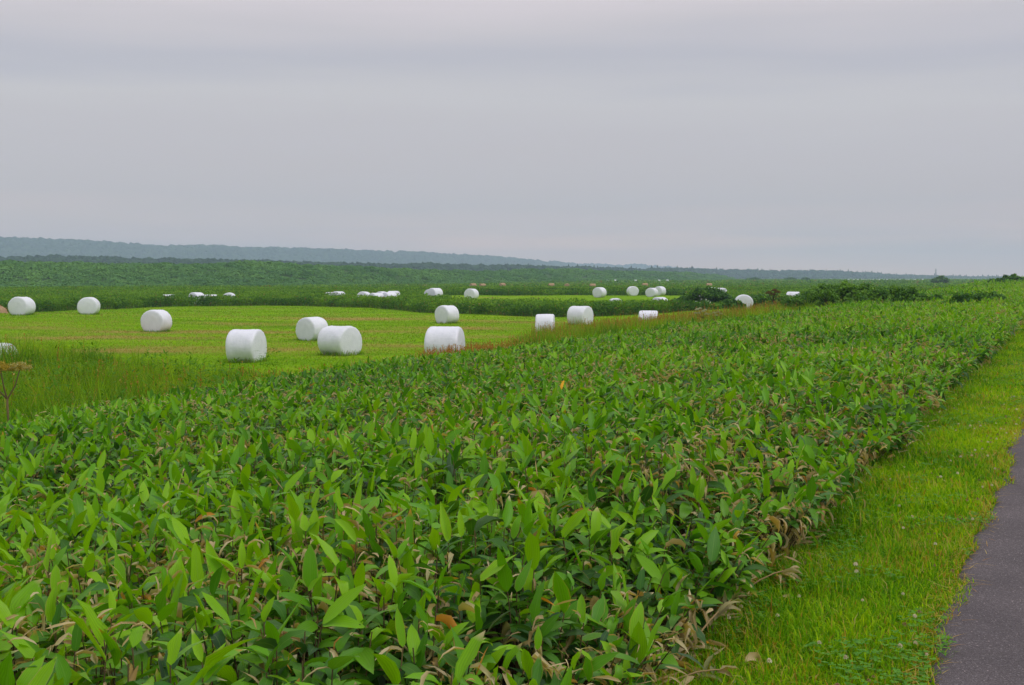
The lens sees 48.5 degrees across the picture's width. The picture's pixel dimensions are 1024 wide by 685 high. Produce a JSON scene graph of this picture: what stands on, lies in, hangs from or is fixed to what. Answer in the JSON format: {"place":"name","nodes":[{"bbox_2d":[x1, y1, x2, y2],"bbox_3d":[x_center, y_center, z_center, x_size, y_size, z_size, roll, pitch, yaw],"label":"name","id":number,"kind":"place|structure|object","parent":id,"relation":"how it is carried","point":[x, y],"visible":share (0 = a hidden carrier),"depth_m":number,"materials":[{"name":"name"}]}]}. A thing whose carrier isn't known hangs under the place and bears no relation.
{"place":"outdoors","nodes":[
{"label":"outdoors","id":0,"kind":"place"},
{"bbox_2d":[0,266,724,284],"bbox_3d":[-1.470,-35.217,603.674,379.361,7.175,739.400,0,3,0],"label":"bank hill","id":1,"kind":"structure","parent":0,"point":[286,275],"depth_m":322.59,"materials":[{"name":"green plant"}]},
{"bbox_2d":[0,259,734,286],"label":"bank scrub","id":2,"kind":"object","parent":1,"relation":"on","point":[253,270],"visible":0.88,"depth_m":316.05,"materials":[{"name":"green plant"}]},
{"bbox_2d":[0,295,728,374],"bbox_3d":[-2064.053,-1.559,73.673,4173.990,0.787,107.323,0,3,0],"label":"mown field","id":3,"kind":"structure","parent":0,"point":[177,333],"depth_m":61.56,"materials":[{"name":"green plant"}]},
{"bbox_2d":[0,305,8,312],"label":"hay heap","id":4,"kind":"object","parent":3,"relation":"on","point":[3,309],"visible":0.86,"depth_m":83.76,"materials":[{"name":"beige plant"}]},
{"bbox_2d":[8,297,35,314],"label":"hay bale","id":5,"kind":"object","parent":3,"relation":"on","point":[23,305],"visible":0.94,"depth_m":75.73},
{"bbox_2d":[77,297,99,313],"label":"hay bale","id":6,"kind":"object","parent":3,"relation":"on","point":[88,305],"visible":0.96,"depth_m":78.30},
{"bbox_2d":[140,310,171,331],"bbox_3d":[-18.898,-1.144,60.488,1.391,1.211,1.055,1,3,13],"label":"hay bale","id":7,"kind":"object","parent":3,"relation":"on","point":[156,320],"visible":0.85,"depth_m":60.02},
{"bbox_2d":[225,329,266,362],"bbox_3d":[-9.371,0.120,40.119,1.085,1.188,1.360,1,3,11],"label":"hay bale","id":8,"kind":"object","parent":3,"relation":"on","point":[247,344],"visible":0.87,"depth_m":39.60},
{"bbox_2d":[8,312,576,362],"bbox_3d":[-8.155,-0.710,57.387,51.096,0.916,50.741,0,3,0],"label":"grass fringe","id":9,"kind":"object","parent":3,"relation":"on","point":[262,360],"depth_m":43.60,"materials":[{"name":"green plant"}]},
{"bbox_2d":[296,317,327,340],"bbox_3d":[-9.508,-0.647,54.109,1.270,1.142,1.085,2,4,31],"label":"hay bale","id":10,"kind":"object","parent":3,"relation":"on","point":[309,328],"visible":0.81,"depth_m":53.64},
{"bbox_2d":[317,326,361,355],"bbox_3d":[-6.625,-0.073,43.822,1.307,1.160,1.308,3,4,37],"label":"hay bale","id":11,"kind":"object","parent":3,"relation":"on","point":[333,339],"visible":0.88,"depth_m":43.38},
{"bbox_2d":[424,326,464,352],"bbox_3d":[-2.393,0.031,40.568,1.246,1.218,1.381,1,3,11],"label":"hay bale","id":12,"kind":"object","parent":3,"relation":"on","point":[440,336],"visible":0.59,"depth_m":40.02},
{"bbox_2d":[435,305,458,322],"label":"hay bale","id":13,"kind":"object","parent":3,"relation":"on","point":[446,313],"visible":0.87,"depth_m":72.76},
{"bbox_2d":[535,314,554,330],"bbox_3d":[1.694,-0.882,58.305,0.985,1.173,1.340,0,3,6],"label":"hay bale","id":14,"kind":"object","parent":3,"relation":"on","point":[540,319],"visible":0.58,"depth_m":57.74},
{"bbox_2d":[567,306,593,325],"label":"hay bale","id":15,"kind":"object","parent":3,"relation":"on","point":[577,313],"visible":0.77,"depth_m":70.67},
{"bbox_2d":[639,310,657,317],"bbox_3d":[7.453,-1.149,62.136,1.055,1.202,1.336,1,3,10],"label":"hay bale","id":16,"kind":"object","parent":3,"relation":"on","point":[646,312],"visible":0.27,"depth_m":61.73},
{"bbox_2d":[722,298,745,310],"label":"bush","id":17,"kind":"object","parent":3,"relation":"on","point":[732,302],"visible":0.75,"depth_m":76.17,"materials":[{"name":"green plant"}]},
{"bbox_2d":[736,294,752,308],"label":"hay bale","id":18,"kind":"object","parent":3,"relation":"on","point":[745,299],"visible":0.52,"depth_m":81.47},
{"bbox_2d":[0,0,1023,276],"label":"sky","id":19,"kind":"structure","parent":0,"point":[886,136],"materials":[{"name":"grey"}]},
{"bbox_2d":[76,278,1023,684],"bbox_3d":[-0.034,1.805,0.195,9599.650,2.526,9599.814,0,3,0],"label":"ground","id":20,"kind":"structure","parent":0,"point":[934,622],"depth_m":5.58,"materials":[{"name":"green plant"}]},
{"bbox_2d":[0,343,15,355],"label":"hay bale","id":21,"kind":"object","parent":20,"relation":"on","point":[7,345],"visible":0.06,"depth_m":33.16},
{"bbox_2d":[0,360,32,420],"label":"umbel plant","id":22,"kind":"object","parent":20,"relation":"on","point":[17,366],"visible":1,"depth_m":15.26,"materials":[{"name":"beige plant"}]},
{"bbox_2d":[189,292,204,303],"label":"hay bale","id":23,"kind":"object","parent":20,"relation":"on","point":[196,293],"visible":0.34,"depth_m":112.44},
{"bbox_2d":[357,291,369,296],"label":"hay bale","id":24,"kind":"object","parent":20,"relation":"on","point":[363,293],"visible":0.22,"depth_m":118.36},
{"bbox_2d":[369,293,382,296],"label":"hay bale","id":25,"kind":"object","parent":20,"relation":"on","point":[377,294],"visible":0.3,"depth_m":116.47},
{"bbox_2d":[383,292,396,296],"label":"hay bale","id":26,"kind":"object","parent":20,"relation":"on","point":[385,294],"visible":0.26,"depth_m":117.49},
{"bbox_2d":[0,295,841,406],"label":"red sorrel","id":27,"kind":"object","parent":20,"relation":"on","point":[448,349],"visible":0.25,"depth_m":37.29,"materials":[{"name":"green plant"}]},
{"bbox_2d":[0,298,849,424],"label":"tall grass","id":28,"kind":"structure","parent":20,"relation":"on","point":[83,387],"depth_m":26.87,"materials":[{"name":"green plant"}]},
{"bbox_2d":[427,288,442,295],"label":"hay bale","id":29,"kind":"object","parent":20,"relation":"on","point":[433,291],"visible":0.66,"depth_m":123.47},
{"bbox_2d":[0,285,954,316],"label":"rough vegetation","id":30,"kind":"object","parent":20,"relation":"on","point":[64,299],"visible":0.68,"depth_m":106.55,"materials":[{"name":"green plant"}]},
{"bbox_2d":[0,281,981,295],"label":"rough vegetation","id":31,"kind":"object","parent":20,"relation":"on","point":[538,290],"visible":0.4,"depth_m":170.46,"materials":[{"name":"green plant"}]},
{"bbox_2d":[9,278,988,287],"bbox_3d":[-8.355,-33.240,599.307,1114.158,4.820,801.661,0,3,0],"label":"meadow vegetation","id":32,"kind":"object","parent":20,"relation":"on","point":[889,282],"visible":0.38,"depth_m":328.79,"materials":[{"name":"green plant"}]},
{"bbox_2d":[0,276,1023,684],"bbox_3d":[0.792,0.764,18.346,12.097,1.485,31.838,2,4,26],"label":"sasa stems","id":33,"kind":"object","parent":20,"relation":"on","point":[322,531],"visible":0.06,"depth_m":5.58,"materials":[{"name":"green plant"}]},
{"bbox_2d":[195,512,215,528],"bbox_3d":[-1.631,1.105,6.058,0.108,0.404,0.020,-1,3,-12],"label":"dead leaf","id":34,"kind":"object","parent":33,"relation":"hanging from","point":[201,516],"visible":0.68,"depth_m":6.05,"materials":[{"name":"orange plant"}]},
{"bbox_2d":[694,307,708,317],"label":"umbel plant","id":35,"kind":"object","parent":20,"relation":"on","point":[697,309],"visible":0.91,"depth_m":44.96,"materials":[{"name":"green plant"}]},
{"bbox_2d":[673,285,734,302],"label":"bush","id":36,"kind":"object","parent":20,"relation":"on","point":[713,294],"visible":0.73,"depth_m":96.30,"materials":[{"name":"green plant"}]},
{"bbox_2d":[679,590,743,660],"bbox_3d":[0.924,1.315,5.229,0.137,0.274,0.525,3,4,42],"label":"fallen bamboo cane","id":37,"kind":"object","parent":20,"relation":"on","point":[726,605],"visible":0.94,"depth_m":5.28,"materials":[{"name":"beige plant"}]},
{"bbox_2d":[709,311,722,319],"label":"umbel plant","id":38,"kind":"object","parent":20,"relation":"on","point":[716,314],"visible":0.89,"depth_m":45.49,"materials":[{"name":"green plant"}]},
{"bbox_2d":[745,652,761,661],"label":"dead leaf","id":39,"kind":"object","parent":20,"relation":"on","point":[750,655],"visible":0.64,"depth_m":5.07,"materials":[{"name":"beige plant"}]},
{"bbox_2d":[752,292,782,304],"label":"bush","id":40,"kind":"object","parent":20,"relation":"on","point":[761,297],"visible":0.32,"depth_m":85.17,"materials":[{"name":"green plant"}]},
{"bbox_2d":[744,565,801,590],"bbox_3d":[1.483,1.331,6.316,0.375,0.140,0.147,-1,4,-20],"label":"fallen bamboo cane","id":41,"kind":"object","parent":20,"relation":"on","point":[792,569],"visible":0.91,"depth_m":6.36,"materials":[{"name":"beige plant"}]},
{"bbox_2d":[765,288,780,303],"bbox_3d":[12.625,-1.740,54.979,0.814,1.794,0.514,0,3,0],"label":"umbel plant","id":42,"kind":"object","parent":20,"relation":"on","point":[774,290],"visible":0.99,"depth_m":54.93,"materials":[{"name":"green plant"}]},
{"bbox_2d":[760,295,788,306],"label":"bush","id":43,"kind":"object","parent":20,"relation":"on","point":[777,299],"visible":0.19,"depth_m":73.84,"materials":[{"name":"green plant"}]},
{"bbox_2d":[786,292,799,295],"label":"hay bale","id":44,"kind":"object","parent":20,"relation":"on","point":[791,293],"visible":0.2,"depth_m":121.52},
{"bbox_2d":[569,324,1021,684],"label":"dead leaf litter","id":45,"kind":"object","parent":20,"relation":"on","point":[682,665],"visible":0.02,"depth_m":5.79,"materials":[{"name":"brown plant"}]},
{"bbox_2d":[665,655,739,684],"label":"fallen bamboo cane","id":46,"kind":"object","parent":45,"relation":"on","point":[723,669],"visible":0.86,"depth_m":4.83,"materials":[{"name":"beige plant"}]},
{"bbox_2d":[778,292,817,307],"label":"bush","id":47,"kind":"object","parent":20,"relation":"on","point":[784,300],"visible":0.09,"depth_m":65.98,"materials":[{"name":"green plant"}]},
{"bbox_2d":[783,280,893,308],"bbox_3d":[17.533,-2.293,60.089,6.201,2.027,3.024,0,3,0],"label":"bush","id":48,"kind":"object","parent":20,"relation":"on","point":[846,290],"visible":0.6,"depth_m":60.05,"materials":[{"name":"green plant"}]},
{"bbox_2d":[690,357,1023,684],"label":"clover leaves","id":49,"kind":"object","parent":20,"relation":"on","point":[858,641],"visible":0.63,"depth_m":5.65,"materials":[{"name":"green plant"}]},
{"bbox_2d":[844,286,894,303],"bbox_3d":[18.172,-2.061,56.982,2.897,1.671,1.565,-1,3,-11],"label":"bush","id":50,"kind":"object","parent":20,"relation":"on","point":[880,292],"visible":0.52,"depth_m":56.57,"materials":[{"name":"green plant"}]},
{"bbox_2d":[885,284,919,303],"bbox_3d":[17.879,-1.881,51.961,2.038,1.592,1.096,0,3,0],"label":"bush","id":51,"kind":"object","parent":20,"relation":"on","point":[901,294],"visible":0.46,"depth_m":51.81,"materials":[{"name":"green plant"}]},
{"bbox_2d":[901,292,944,302],"bbox_3d":[18.271,-1.614,49.929,2.296,1.207,1.439,0,3,0],"label":"bush","id":52,"kind":"object","parent":20,"relation":"on","point":[920,297],"visible":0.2,"depth_m":49.87,"materials":[{"name":"green plant"}]},
{"bbox_2d":[930,275,949,282],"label":"bush","id":53,"kind":"object","parent":20,"relation":"on","point":[941,278],"visible":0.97,"depth_m":398.00,"materials":[{"name":"green plant"}]},
{"bbox_2d":[894,395,1023,684],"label":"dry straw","id":54,"kind":"object","parent":20,"relation":"on","point":[953,585],"visible":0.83,"depth_m":6.05,"materials":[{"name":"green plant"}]},
{"bbox_2d":[941,290,988,304],"bbox_3d":[16.699,-1.287,41.962,2.213,1.322,0.930,0,3,9],"label":"bush","id":55,"kind":"object","parent":20,"relation":"on","point":[967,297],"visible":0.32,"depth_m":41.78,"materials":[{"name":"green plant"}]},
{"bbox_2d":[975,290,1012,302],"bbox_3d":[19.280,-1.521,45.934,2.304,1.210,1.038,0,3,-8],"label":"bush","id":56,"kind":"object","parent":20,"relation":"on","point":[991,295],"visible":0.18,"depth_m":45.77,"materials":[{"name":"green plant"}]},
{"bbox_2d":[987,277,1005,283],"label":"bush","id":57,"kind":"object","parent":20,"relation":"on","point":[999,279],"visible":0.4,"depth_m":124.45,"materials":[{"name":"green plant"}]},
{"bbox_2d":[1002,273,1023,280],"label":"bush","id":58,"kind":"object","parent":20,"relation":"on","point":[1014,276],"visible":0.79,"depth_m":127.61,"materials":[{"name":"green plant"}]},
{"bbox_2d":[444,295,685,302],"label":"mown field","id":59,"kind":"structure","parent":0,"point":[569,296],"depth_m":143.33,"materials":[{"name":"green plant"}]},
{"bbox_2d":[464,289,478,298],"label":"hay bale","id":60,"kind":"object","parent":59,"relation":"on","point":[473,293],"visible":0.76,"depth_m":130.96},
{"bbox_2d":[592,287,606,297],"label":"hay bale","id":61,"kind":"object","parent":59,"relation":"on","point":[598,292],"visible":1,"depth_m":140.40},
{"bbox_2d":[627,286,638,295],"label":"hay bale","id":62,"kind":"object","parent":59,"relation":"on","point":[632,290],"visible":1,"depth_m":151.27},
{"bbox_2d":[645,288,657,296],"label":"hay bale","id":63,"kind":"object","parent":59,"relation":"on","point":[651,292],"visible":0.95,"depth_m":145.36},
{"bbox_2d":[655,286,665,294],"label":"hay bale","id":64,"kind":"object","parent":59,"relation":"on","point":[661,290],"visible":0.73,"depth_m":155.30},
{"bbox_2d":[653,297,667,300],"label":"hay bale","id":65,"kind":"object","parent":59,"relation":"on","point":[663,298],"visible":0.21,"depth_m":102.58},
{"bbox_2d":[713,272,986,278],"bbox_3d":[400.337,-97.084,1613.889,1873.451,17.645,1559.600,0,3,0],"label":"forest hill","id":66,"kind":"structure","parent":0,"point":[823,277],"depth_m":1846.15,"materials":[{"name":"green plant"}]},
{"bbox_2d":[0,254,1008,278],"bbox_3d":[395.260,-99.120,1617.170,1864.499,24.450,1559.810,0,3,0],"label":"forest","id":67,"kind":"object","parent":66,"relation":"on","point":[750,273],"visible":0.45,"depth_m":1005.09,"materials":[{"name":"green plant"}]},
{"bbox_2d":[930,419,1023,684],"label":"road","id":68,"kind":"structure","parent":0,"point":[987,623],"depth_m":5.75,"materials":[{"name":"grey asphalt"}]},
{"bbox_3d":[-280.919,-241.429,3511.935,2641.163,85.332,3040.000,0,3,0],"label":"hills","id":69,"kind":"structure","parent":0,"visible":0},
{"bbox_2d":[0,236,718,269],"bbox_3d":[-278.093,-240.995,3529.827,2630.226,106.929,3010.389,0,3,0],"label":"hill forest","id":70,"kind":"object","parent":69,"relation":"on","point":[10,246],"visible":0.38,"depth_m":2558.41,"materials":[{"name":"plant"}]}
]}

